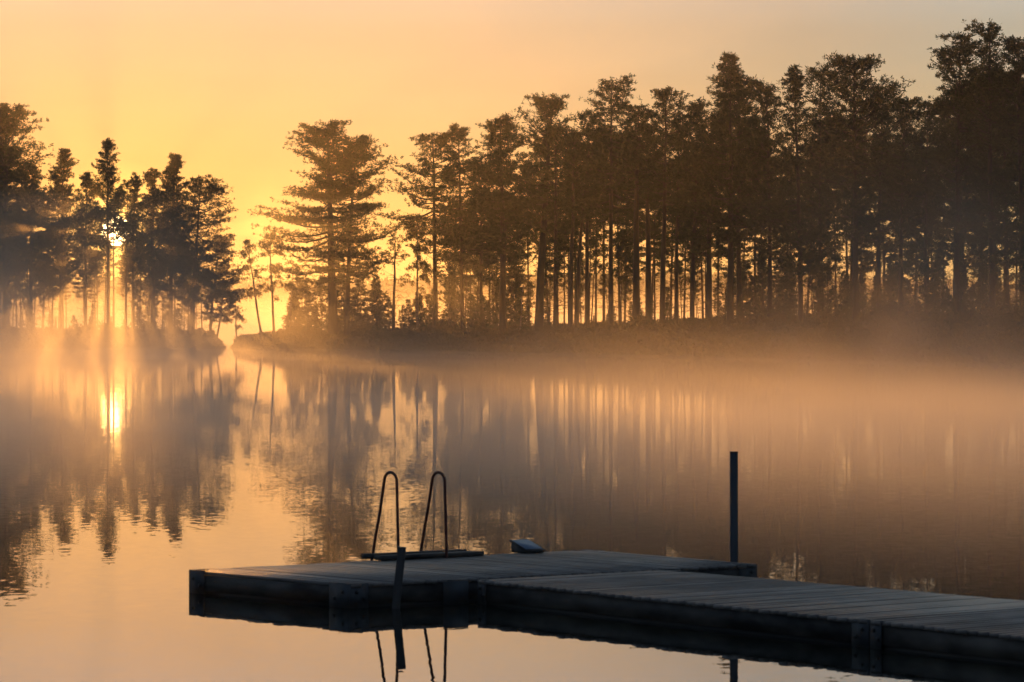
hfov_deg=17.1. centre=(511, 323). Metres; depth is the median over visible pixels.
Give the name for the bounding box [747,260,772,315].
spruce tree
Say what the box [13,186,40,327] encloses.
pine tree
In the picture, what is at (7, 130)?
pine tree
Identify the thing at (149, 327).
bush
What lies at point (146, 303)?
pine tree
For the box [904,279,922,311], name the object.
spruce tree
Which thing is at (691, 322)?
bush
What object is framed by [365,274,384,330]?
spruce tree
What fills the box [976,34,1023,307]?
pine tree
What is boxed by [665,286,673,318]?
pine tree
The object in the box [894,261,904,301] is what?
pine tree
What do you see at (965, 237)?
pine tree
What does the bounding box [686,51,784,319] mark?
pine tree
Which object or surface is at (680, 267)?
pine tree
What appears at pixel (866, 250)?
pine tree
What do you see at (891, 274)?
pine tree
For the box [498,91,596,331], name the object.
pine tree
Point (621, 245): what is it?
pine tree
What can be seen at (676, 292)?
pine tree
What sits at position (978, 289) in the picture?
spruce tree
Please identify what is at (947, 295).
spruce tree
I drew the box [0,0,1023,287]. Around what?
sky
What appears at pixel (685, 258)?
pine tree
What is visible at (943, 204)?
pine tree
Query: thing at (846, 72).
pine tree
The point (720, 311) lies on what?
spruce tree
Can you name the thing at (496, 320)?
spruce tree
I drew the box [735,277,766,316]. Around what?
spruce tree
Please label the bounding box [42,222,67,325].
pine tree
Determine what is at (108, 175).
pine tree
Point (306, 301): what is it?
spruce tree
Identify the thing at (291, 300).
birch tree
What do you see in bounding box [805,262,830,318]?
pine tree
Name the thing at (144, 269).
pine tree
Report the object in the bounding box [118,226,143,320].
pine tree
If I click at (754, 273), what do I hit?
pine tree
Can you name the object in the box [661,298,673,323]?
spruce tree
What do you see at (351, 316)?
spruce tree
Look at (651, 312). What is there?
spruce tree
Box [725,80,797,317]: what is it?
pine tree
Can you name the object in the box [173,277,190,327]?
pine tree
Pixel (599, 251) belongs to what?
pine tree
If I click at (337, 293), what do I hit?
spruce tree
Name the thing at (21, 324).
spruce tree
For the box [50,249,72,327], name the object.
pine tree
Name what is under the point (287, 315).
spruce tree
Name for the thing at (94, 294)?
pine tree
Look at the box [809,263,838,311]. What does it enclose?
spruce tree
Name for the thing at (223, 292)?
birch tree
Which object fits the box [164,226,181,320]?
pine tree
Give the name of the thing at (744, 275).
pine tree
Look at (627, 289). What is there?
pine tree
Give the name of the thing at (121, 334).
bush
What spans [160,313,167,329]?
spruce tree
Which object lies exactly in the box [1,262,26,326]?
pine tree
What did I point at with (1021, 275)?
pine tree
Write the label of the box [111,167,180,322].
pine tree
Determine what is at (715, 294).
pine tree
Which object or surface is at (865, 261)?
pine tree
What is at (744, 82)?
pine tree
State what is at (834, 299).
spruce tree
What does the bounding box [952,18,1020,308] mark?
pine tree
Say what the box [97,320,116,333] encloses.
bush
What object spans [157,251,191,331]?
pine tree
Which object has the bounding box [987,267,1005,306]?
spruce tree
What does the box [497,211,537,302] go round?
pine tree
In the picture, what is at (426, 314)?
spruce tree
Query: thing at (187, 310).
pine tree
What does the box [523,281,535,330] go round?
pine tree
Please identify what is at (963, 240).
pine tree
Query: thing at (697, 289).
pine tree
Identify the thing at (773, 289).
spruce tree
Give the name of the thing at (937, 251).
pine tree
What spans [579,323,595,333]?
bush
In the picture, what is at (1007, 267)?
pine tree
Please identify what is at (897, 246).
pine tree
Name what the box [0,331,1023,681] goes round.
water
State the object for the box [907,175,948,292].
pine tree
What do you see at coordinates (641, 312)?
spruce tree
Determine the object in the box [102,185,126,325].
pine tree
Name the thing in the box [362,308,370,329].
spruce tree
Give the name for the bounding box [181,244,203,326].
pine tree
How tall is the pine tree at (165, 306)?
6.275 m
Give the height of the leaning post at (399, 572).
1.760 m
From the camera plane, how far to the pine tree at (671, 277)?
300.33 m
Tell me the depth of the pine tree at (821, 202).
265.46 m
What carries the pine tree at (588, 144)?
on the shore
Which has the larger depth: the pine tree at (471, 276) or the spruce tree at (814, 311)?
the pine tree at (471, 276)
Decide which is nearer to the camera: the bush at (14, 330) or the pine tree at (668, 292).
the pine tree at (668, 292)
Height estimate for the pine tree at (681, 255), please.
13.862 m
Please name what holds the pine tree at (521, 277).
on the shore
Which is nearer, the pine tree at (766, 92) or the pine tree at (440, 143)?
the pine tree at (766, 92)
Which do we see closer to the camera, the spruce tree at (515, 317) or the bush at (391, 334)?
the spruce tree at (515, 317)
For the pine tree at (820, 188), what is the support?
on the shore
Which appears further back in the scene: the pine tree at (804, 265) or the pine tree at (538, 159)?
the pine tree at (538, 159)
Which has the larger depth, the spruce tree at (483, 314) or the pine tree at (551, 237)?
the pine tree at (551, 237)
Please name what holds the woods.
on the hills
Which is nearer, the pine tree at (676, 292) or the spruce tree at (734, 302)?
the spruce tree at (734, 302)
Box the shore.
[0,315,1023,366]
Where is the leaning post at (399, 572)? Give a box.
[392,546,405,608]
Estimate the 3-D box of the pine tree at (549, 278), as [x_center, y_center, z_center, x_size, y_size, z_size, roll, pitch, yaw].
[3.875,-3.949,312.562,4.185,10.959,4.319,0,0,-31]
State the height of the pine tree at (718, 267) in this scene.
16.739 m
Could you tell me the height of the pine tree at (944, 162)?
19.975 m
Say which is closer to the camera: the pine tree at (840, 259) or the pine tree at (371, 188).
the pine tree at (840, 259)
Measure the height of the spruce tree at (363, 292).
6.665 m
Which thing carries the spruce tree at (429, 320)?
on the shore
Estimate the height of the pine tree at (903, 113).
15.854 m
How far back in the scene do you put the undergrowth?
265.42 m
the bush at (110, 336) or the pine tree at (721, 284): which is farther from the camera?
the bush at (110, 336)
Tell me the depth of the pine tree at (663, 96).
271.52 m
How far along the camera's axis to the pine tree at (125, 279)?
372.53 m
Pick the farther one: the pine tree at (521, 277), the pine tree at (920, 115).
the pine tree at (521, 277)
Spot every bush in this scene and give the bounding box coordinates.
[6,325,21,334]
[58,326,70,336]
[76,323,93,332]
[86,326,99,333]
[90,338,101,344]
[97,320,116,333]
[103,332,115,340]
[113,329,128,336]
[116,323,133,336]
[139,321,158,333]
[184,331,198,341]
[189,327,204,336]
[196,335,204,341]
[202,330,215,340]
[275,328,288,337]
[387,328,396,340]
[394,330,408,339]
[435,318,455,331]
[465,317,487,331]
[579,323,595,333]
[629,314,646,324]
[652,319,672,331]
[686,316,703,329]
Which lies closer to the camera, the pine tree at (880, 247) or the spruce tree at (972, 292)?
the spruce tree at (972, 292)
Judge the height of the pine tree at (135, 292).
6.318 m
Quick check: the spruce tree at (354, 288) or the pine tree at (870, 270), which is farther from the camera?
the spruce tree at (354, 288)
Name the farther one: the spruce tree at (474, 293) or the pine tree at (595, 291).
the spruce tree at (474, 293)
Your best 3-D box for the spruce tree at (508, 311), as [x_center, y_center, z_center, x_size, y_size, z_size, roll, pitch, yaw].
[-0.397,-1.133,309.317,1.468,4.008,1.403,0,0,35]
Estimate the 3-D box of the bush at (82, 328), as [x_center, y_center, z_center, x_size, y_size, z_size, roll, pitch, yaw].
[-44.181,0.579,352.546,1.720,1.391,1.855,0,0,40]
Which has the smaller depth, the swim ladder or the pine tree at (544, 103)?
the swim ladder
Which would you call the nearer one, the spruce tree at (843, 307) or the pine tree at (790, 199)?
the spruce tree at (843, 307)
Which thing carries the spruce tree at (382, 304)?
on the shore
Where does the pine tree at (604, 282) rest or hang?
on the shore
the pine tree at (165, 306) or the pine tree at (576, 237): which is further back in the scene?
the pine tree at (165, 306)
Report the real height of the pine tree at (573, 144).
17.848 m
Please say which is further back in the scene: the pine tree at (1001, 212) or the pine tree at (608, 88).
the pine tree at (608, 88)
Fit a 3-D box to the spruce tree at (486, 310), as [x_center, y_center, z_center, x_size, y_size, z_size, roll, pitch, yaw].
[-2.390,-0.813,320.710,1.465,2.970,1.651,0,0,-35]
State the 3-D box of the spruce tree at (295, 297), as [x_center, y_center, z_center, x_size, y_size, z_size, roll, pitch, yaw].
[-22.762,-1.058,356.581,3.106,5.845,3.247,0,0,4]
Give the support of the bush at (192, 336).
on the shore
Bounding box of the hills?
[10,304,844,330]
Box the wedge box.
[510,539,544,553]
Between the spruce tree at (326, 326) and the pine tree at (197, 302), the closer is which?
the spruce tree at (326, 326)
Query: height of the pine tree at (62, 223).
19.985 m
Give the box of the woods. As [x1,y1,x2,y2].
[10,268,1019,315]
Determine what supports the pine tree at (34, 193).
on the shore
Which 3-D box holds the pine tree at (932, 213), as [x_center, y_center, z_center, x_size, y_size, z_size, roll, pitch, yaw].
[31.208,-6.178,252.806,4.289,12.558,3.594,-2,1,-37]
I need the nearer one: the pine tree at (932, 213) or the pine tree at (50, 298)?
the pine tree at (932, 213)
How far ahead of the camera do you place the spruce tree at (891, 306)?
230.87 m
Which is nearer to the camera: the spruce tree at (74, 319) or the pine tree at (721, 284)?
the pine tree at (721, 284)
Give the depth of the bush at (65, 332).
347.01 m
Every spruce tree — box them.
[18,311,23,329]
[23,299,36,330]
[46,310,53,327]
[69,315,78,332]
[89,303,98,328]
[130,307,143,328]
[143,301,150,322]
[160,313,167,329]
[173,308,184,331]
[281,286,308,331]
[282,302,295,330]
[283,281,315,330]
[301,291,313,328]
[305,274,327,332]
[312,305,321,329]
[322,285,343,332]
[323,307,338,332]
[336,273,345,322]
[337,288,359,332]
[349,273,373,328]
[350,287,363,325]
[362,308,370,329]
[364,280,397,329]
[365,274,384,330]
[380,296,397,332]
[396,304,407,328]
[399,299,415,330]
[409,292,424,329]
[409,296,428,329]
[421,294,432,327]
[424,290,441,327]
[440,289,458,328]
[453,295,459,326]
[459,293,478,328]
[467,286,478,314]
[473,295,495,328]
[485,300,496,325]
[489,286,499,327]
[496,281,532,325]
[506,290,513,327]
[517,302,533,331]
[543,297,551,325]
[614,307,617,324]
[626,301,631,323]
[630,298,643,316]
[646,298,655,323]
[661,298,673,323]
[716,301,724,316]
[723,278,744,316]
[734,301,742,319]
[735,260,756,316]
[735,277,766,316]
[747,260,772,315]
[761,264,785,315]
[768,267,797,321]
[774,270,804,318]
[803,298,809,319]
[807,286,828,319]
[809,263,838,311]
[824,285,840,313]
[836,272,851,316]
[837,271,849,312]
[842,281,863,318]
[859,266,869,313]
[864,275,881,312]
[872,274,896,313]
[879,257,897,312]
[885,273,912,317]
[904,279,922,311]
[909,255,948,316]
[922,257,952,311]
[943,288,951,311]
[959,258,973,310]
[962,284,978,314]
[974,276,987,311]
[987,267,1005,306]
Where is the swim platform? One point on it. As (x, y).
(443, 580)
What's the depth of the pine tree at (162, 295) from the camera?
394.86 m
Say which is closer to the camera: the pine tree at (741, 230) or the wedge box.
the wedge box
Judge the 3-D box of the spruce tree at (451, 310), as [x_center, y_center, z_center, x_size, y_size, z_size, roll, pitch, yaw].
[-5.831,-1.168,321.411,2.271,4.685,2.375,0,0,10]
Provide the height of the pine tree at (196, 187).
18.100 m
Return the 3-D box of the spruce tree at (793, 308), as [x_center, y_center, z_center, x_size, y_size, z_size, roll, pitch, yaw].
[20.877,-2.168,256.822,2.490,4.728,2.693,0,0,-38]
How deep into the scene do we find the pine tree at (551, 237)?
326.04 m
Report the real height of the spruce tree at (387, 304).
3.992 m
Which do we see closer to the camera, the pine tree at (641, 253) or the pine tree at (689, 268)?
the pine tree at (689, 268)
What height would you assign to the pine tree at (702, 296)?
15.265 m
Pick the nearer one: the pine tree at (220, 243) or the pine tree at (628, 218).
the pine tree at (628, 218)
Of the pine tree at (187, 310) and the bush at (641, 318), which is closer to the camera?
the bush at (641, 318)
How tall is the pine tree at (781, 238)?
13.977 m
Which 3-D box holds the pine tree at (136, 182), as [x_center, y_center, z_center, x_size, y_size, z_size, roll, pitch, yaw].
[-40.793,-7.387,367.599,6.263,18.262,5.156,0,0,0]
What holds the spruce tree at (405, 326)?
on the shore
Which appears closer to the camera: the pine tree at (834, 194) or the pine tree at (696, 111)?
the pine tree at (834, 194)
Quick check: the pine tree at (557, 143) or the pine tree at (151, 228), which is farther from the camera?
the pine tree at (151, 228)
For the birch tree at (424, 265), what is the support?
on the shore
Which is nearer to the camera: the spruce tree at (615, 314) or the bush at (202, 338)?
the spruce tree at (615, 314)
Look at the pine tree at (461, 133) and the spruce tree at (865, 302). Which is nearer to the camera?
the spruce tree at (865, 302)
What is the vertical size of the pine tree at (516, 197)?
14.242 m
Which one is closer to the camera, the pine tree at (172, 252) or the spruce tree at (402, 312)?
the spruce tree at (402, 312)
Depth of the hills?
1209.64 m
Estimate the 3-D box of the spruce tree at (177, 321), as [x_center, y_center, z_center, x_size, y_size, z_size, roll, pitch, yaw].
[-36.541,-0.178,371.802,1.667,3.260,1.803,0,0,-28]
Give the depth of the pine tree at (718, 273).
291.35 m
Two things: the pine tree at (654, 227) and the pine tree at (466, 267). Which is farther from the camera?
the pine tree at (466, 267)
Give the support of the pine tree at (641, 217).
on the shore
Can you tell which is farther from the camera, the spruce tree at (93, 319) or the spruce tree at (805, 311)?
the spruce tree at (93, 319)
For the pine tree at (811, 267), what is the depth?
241.98 m
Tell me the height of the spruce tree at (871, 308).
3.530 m
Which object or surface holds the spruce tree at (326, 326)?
on the shore
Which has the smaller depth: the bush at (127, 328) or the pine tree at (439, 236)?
the pine tree at (439, 236)
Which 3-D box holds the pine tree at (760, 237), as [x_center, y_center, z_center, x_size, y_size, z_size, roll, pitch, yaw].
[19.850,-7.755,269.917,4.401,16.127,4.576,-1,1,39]
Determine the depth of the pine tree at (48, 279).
352.10 m
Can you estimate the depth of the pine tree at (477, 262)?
317.62 m
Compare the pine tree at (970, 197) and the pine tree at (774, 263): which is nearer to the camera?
the pine tree at (970, 197)
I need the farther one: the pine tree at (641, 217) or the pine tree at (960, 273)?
the pine tree at (641, 217)
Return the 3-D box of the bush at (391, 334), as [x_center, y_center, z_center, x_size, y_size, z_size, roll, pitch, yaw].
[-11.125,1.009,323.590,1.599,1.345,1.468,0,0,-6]
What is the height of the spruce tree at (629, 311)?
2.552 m
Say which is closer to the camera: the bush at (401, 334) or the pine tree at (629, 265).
the pine tree at (629, 265)
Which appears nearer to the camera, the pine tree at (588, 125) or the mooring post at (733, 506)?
the mooring post at (733, 506)
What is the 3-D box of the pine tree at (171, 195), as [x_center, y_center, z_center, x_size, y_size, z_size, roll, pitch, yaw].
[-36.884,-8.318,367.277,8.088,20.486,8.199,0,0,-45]
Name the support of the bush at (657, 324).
on the shore
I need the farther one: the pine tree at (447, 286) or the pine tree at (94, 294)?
the pine tree at (94, 294)
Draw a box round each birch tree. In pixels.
[202,279,238,343]
[223,294,246,341]
[238,239,264,340]
[250,231,286,335]
[282,259,309,333]
[396,215,439,328]
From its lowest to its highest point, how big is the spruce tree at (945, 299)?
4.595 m
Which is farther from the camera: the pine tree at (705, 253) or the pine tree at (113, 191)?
the pine tree at (113, 191)
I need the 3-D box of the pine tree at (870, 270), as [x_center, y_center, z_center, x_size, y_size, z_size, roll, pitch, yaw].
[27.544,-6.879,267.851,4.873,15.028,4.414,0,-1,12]
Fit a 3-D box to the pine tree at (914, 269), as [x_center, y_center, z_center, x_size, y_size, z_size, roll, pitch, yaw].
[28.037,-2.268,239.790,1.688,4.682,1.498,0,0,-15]
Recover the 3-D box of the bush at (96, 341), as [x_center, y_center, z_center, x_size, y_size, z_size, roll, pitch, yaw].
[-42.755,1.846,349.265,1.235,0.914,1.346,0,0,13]
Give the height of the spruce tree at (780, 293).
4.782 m
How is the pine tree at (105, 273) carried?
on the shore
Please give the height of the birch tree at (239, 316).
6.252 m
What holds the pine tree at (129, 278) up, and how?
on the shore
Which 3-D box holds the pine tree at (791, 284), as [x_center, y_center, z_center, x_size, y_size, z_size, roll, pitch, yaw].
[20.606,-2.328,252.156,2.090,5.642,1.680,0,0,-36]
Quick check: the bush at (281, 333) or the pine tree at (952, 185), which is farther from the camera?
the bush at (281, 333)
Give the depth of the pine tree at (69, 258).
368.54 m
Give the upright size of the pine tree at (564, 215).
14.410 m
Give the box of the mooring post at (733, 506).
[730,451,737,562]
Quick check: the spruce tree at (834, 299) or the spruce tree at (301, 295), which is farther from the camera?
the spruce tree at (301, 295)
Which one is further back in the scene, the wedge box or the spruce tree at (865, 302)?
the spruce tree at (865, 302)
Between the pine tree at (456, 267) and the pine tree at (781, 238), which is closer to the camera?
the pine tree at (781, 238)
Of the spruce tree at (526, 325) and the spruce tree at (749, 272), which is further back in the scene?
the spruce tree at (526, 325)
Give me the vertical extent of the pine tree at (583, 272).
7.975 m
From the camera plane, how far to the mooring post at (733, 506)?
33.95 m
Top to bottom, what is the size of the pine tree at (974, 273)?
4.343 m
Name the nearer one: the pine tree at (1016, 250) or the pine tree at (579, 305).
the pine tree at (1016, 250)
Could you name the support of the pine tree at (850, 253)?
on the shore
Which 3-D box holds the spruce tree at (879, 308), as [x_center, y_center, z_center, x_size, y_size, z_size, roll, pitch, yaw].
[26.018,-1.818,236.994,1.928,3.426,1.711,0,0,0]
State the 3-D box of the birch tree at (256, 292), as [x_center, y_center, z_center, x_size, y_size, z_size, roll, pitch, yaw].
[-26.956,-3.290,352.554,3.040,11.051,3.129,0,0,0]
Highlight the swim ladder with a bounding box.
[361,471,483,560]
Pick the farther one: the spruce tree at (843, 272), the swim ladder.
the spruce tree at (843, 272)
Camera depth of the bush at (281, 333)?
347.26 m
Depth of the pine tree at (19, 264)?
368.81 m
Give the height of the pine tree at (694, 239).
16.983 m
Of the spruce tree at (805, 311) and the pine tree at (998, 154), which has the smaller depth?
the pine tree at (998, 154)
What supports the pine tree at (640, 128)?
on the shore
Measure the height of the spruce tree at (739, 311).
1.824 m
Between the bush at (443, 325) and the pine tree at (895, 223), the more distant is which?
the bush at (443, 325)
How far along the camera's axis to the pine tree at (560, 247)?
291.55 m
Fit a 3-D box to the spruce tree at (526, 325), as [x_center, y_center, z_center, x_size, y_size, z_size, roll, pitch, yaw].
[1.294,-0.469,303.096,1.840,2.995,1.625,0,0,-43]
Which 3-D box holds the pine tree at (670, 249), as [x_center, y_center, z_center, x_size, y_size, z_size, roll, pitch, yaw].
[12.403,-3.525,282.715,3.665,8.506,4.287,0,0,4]
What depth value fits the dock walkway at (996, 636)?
26.74 m
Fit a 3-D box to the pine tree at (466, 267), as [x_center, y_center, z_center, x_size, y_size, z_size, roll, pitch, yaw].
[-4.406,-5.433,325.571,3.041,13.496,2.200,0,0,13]
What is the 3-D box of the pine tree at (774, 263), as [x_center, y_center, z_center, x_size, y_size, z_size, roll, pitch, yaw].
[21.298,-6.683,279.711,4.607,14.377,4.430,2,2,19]
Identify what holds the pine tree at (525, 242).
on the shore
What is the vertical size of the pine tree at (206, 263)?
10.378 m
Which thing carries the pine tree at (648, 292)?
on the shore
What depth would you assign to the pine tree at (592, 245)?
294.54 m
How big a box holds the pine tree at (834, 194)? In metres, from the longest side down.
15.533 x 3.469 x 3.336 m
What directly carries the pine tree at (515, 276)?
on the shore
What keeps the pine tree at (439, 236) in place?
on the shore
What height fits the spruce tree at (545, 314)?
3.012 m
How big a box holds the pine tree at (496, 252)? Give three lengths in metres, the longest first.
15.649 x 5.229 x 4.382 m
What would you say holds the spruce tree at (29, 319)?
on the shore
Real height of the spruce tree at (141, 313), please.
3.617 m
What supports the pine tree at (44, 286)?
on the shore
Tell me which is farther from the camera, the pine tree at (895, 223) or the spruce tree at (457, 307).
the spruce tree at (457, 307)
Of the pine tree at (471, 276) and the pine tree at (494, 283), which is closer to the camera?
the pine tree at (494, 283)
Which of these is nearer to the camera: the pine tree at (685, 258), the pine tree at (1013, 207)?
the pine tree at (1013, 207)
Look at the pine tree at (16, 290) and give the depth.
372.07 m
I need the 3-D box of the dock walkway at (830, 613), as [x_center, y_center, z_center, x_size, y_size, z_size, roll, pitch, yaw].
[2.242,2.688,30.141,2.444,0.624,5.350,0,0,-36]
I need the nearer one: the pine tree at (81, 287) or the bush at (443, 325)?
the bush at (443, 325)
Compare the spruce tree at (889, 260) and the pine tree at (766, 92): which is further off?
the pine tree at (766, 92)
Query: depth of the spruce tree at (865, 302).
253.51 m
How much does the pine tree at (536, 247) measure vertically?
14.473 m
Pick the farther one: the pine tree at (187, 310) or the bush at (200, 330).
the pine tree at (187, 310)
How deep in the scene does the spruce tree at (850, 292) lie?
238.84 m
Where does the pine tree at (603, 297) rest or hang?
on the shore
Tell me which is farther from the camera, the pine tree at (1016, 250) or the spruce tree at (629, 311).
the spruce tree at (629, 311)
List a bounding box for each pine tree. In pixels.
[0,102,67,328]
[0,147,22,328]
[0,147,26,284]
[0,162,61,329]
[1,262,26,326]
[9,218,25,326]
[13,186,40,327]
[15,216,25,320]
[20,293,28,327]
[24,148,108,328]
[26,265,59,329]
[28,231,50,328]
[36,233,56,326]
[37,274,59,324]
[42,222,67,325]
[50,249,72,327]
[58,249,73,326]
[64,172,106,325]
[69,232,98,324]
[81,138,140,322]
[83,251,106,324]
[87,204,104,326]
[96,235,122,321]
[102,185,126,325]
[109,179,139,325]
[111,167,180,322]
[113,253,137,321]
[116,172,157,328]
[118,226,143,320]
[126,278,149,327]
[135,228,149,319]
[138,152,205,330]
[139,278,155,321]
[143,266,159,321]
[148,281,162,321]
[156,247,168,328]
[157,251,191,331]
[157,283,176,330]
[161,174,263,331]
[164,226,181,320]
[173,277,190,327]
[177,262,201,329]
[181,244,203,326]
[187,233,265,330]
[189,280,201,327]
[190,246,211,328]
[247,119,396,334]
[310,134,416,334]
[367,131,469,330]
[381,233,410,330]
[419,123,488,329]
[427,233,464,328]
[430,199,465,325]
[442,162,514,320]
[442,270,459,323]
[447,252,475,313]
[448,225,487,312]
[453,203,476,327]
[456,224,496,322]
[457,112,538,331]
[472,188,507,316]
[474,241,509,327]
[483,189,514,316]
[489,278,507,320]
[495,261,523,324]
[496,192,524,319]
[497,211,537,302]
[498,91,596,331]
[507,281,531,329]
[511,159,538,319]
[516,264,528,313]
[520,119,590,327]
[520,138,561,321]
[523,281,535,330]
[529,180,558,289]
[532,227,567,321]
[535,261,560,324]
[545,224,584,326]
[546,184,571,313]
[547,175,579,312]
[550,129,602,327]
[553,147,589,316]
[557,108,618,322]
[560,136,614,326]
[565,247,592,322]
[573,230,608,321]
[573,284,584,323]
[574,73,679,325]
[577,191,608,319]
[588,152,619,320]
[593,125,625,321]
[595,231,633,324]
[596,272,615,309]
[598,135,641,324]
[600,101,672,318]
[609,157,657,312]
[610,120,676,323]
[615,131,645,321]
[617,282,632,323]
[618,250,653,314]
[626,85,704,320]
[631,171,674,317]
[638,119,701,323]
[639,175,671,320]
[641,230,681,316]
[651,159,687,318]
[657,96,736,317]
[658,159,719,305]
[662,183,702,319]
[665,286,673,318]
[668,259,688,318]
[676,73,808,318]
[676,111,748,319]
[676,152,714,318]
[682,255,705,317]
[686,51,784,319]
[686,176,721,314]
[687,279,703,318]
[701,108,728,312]
[711,136,753,298]
[712,271,733,316]
[712,286,720,316]
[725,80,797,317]
[733,151,758,301]
[733,261,751,316]
[740,135,778,295]
[741,126,780,312]
[748,172,791,303]
[749,64,844,319]
[750,249,767,313]
[761,148,810,307]
[767,153,806,273]
[777,64,850,317]
[779,255,797,319]
[785,51,926,321]
[785,149,837,314]
[797,123,848,311]
[797,251,828,319]
[800,141,831,307]
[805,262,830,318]
[816,116,857,313]
[821,114,872,308]
[824,237,843,304]
[828,220,876,312]
[829,110,870,288]
[831,80,931,307]
[837,147,890,312]
[859,159,911,292]
[860,130,893,305]
[863,96,942,314]
[881,266,897,314]
[882,195,919,291]
[886,137,905,301]
[887,96,954,311]
[887,127,940,305]
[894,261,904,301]
[903,259,919,294]
[905,161,947,296]
[906,31,1006,311]
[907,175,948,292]
[925,97,964,312]
[930,247,950,314]
[932,87,983,302]
[936,117,985,302]
[948,66,999,287]
[948,261,968,304]
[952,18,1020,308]
[959,131,1001,306]
[960,66,1013,295]
[964,66,1023,304]
[967,262,985,293]
[971,69,1018,302]
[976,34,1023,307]
[994,98,1023,268]
[1002,104,1022,303]
[1006,94,1023,271]
[1013,246,1023,300]
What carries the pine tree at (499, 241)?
on the shore
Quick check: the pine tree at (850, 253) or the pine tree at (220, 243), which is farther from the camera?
the pine tree at (220, 243)
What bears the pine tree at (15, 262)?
on the shore
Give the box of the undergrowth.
[0,308,1023,366]
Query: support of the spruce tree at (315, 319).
on the shore
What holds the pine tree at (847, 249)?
on the shore
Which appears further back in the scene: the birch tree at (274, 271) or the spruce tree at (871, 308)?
the birch tree at (274, 271)
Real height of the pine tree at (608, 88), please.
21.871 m
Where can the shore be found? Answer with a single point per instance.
(928, 340)
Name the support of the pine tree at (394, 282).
on the shore
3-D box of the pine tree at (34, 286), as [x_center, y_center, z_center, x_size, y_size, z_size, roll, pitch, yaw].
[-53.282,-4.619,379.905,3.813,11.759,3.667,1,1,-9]
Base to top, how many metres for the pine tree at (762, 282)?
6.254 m
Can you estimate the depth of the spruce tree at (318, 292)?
350.08 m
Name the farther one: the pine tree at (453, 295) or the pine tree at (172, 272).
the pine tree at (172, 272)
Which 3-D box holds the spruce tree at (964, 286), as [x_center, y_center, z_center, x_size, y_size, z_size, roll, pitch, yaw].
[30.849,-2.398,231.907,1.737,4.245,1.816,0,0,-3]
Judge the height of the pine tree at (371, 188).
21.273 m
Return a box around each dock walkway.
[478,570,1023,647]
[870,609,1023,664]
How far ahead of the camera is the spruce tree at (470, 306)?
314.56 m
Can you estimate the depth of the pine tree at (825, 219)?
256.84 m
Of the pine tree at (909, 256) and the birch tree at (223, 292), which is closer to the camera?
the pine tree at (909, 256)
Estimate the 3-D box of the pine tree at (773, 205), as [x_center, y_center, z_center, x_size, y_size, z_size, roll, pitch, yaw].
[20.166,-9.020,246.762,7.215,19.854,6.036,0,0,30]
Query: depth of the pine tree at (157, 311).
375.76 m
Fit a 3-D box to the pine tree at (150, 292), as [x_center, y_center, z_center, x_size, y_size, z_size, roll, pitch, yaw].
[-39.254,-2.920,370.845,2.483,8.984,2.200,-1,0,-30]
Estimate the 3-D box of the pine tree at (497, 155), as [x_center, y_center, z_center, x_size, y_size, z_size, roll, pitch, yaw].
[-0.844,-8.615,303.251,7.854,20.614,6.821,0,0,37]
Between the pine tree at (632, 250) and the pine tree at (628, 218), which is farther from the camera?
the pine tree at (632, 250)
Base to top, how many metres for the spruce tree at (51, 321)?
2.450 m
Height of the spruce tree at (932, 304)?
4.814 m
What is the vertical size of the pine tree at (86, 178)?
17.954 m
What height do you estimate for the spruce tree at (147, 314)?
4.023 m
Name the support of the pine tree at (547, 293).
on the shore
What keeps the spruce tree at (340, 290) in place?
on the shore
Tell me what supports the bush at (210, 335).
on the shore
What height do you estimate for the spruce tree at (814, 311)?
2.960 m
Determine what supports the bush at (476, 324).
on the shore
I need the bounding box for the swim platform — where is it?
[189,549,756,608]
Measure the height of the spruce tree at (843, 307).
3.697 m
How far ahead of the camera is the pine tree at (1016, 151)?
226.20 m
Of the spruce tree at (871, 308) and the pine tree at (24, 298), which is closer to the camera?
the spruce tree at (871, 308)
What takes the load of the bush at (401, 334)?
on the shore
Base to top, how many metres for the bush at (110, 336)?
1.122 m
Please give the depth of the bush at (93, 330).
351.77 m
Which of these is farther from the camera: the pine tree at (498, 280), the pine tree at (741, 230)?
the pine tree at (498, 280)
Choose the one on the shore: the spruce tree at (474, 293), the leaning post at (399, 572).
the spruce tree at (474, 293)
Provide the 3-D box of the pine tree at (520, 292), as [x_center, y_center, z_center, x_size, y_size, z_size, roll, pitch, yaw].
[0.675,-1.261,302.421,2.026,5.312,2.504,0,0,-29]
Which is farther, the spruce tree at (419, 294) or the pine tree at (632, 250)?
the spruce tree at (419, 294)
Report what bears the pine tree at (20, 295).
on the shore
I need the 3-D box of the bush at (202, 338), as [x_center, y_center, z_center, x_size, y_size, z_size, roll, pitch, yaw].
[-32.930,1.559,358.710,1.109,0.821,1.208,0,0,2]
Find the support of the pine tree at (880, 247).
on the shore
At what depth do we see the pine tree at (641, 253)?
308.73 m
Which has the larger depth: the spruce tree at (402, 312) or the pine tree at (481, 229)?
the spruce tree at (402, 312)
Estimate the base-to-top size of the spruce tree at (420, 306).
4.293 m
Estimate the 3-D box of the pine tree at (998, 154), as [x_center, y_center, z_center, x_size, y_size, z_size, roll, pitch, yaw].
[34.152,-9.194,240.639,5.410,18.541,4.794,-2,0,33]
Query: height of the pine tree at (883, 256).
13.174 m
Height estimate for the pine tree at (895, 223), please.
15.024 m
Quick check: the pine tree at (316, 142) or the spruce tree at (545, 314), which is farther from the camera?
the pine tree at (316, 142)
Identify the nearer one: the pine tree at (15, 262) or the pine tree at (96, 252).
the pine tree at (15, 262)
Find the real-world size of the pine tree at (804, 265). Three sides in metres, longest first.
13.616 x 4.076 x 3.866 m

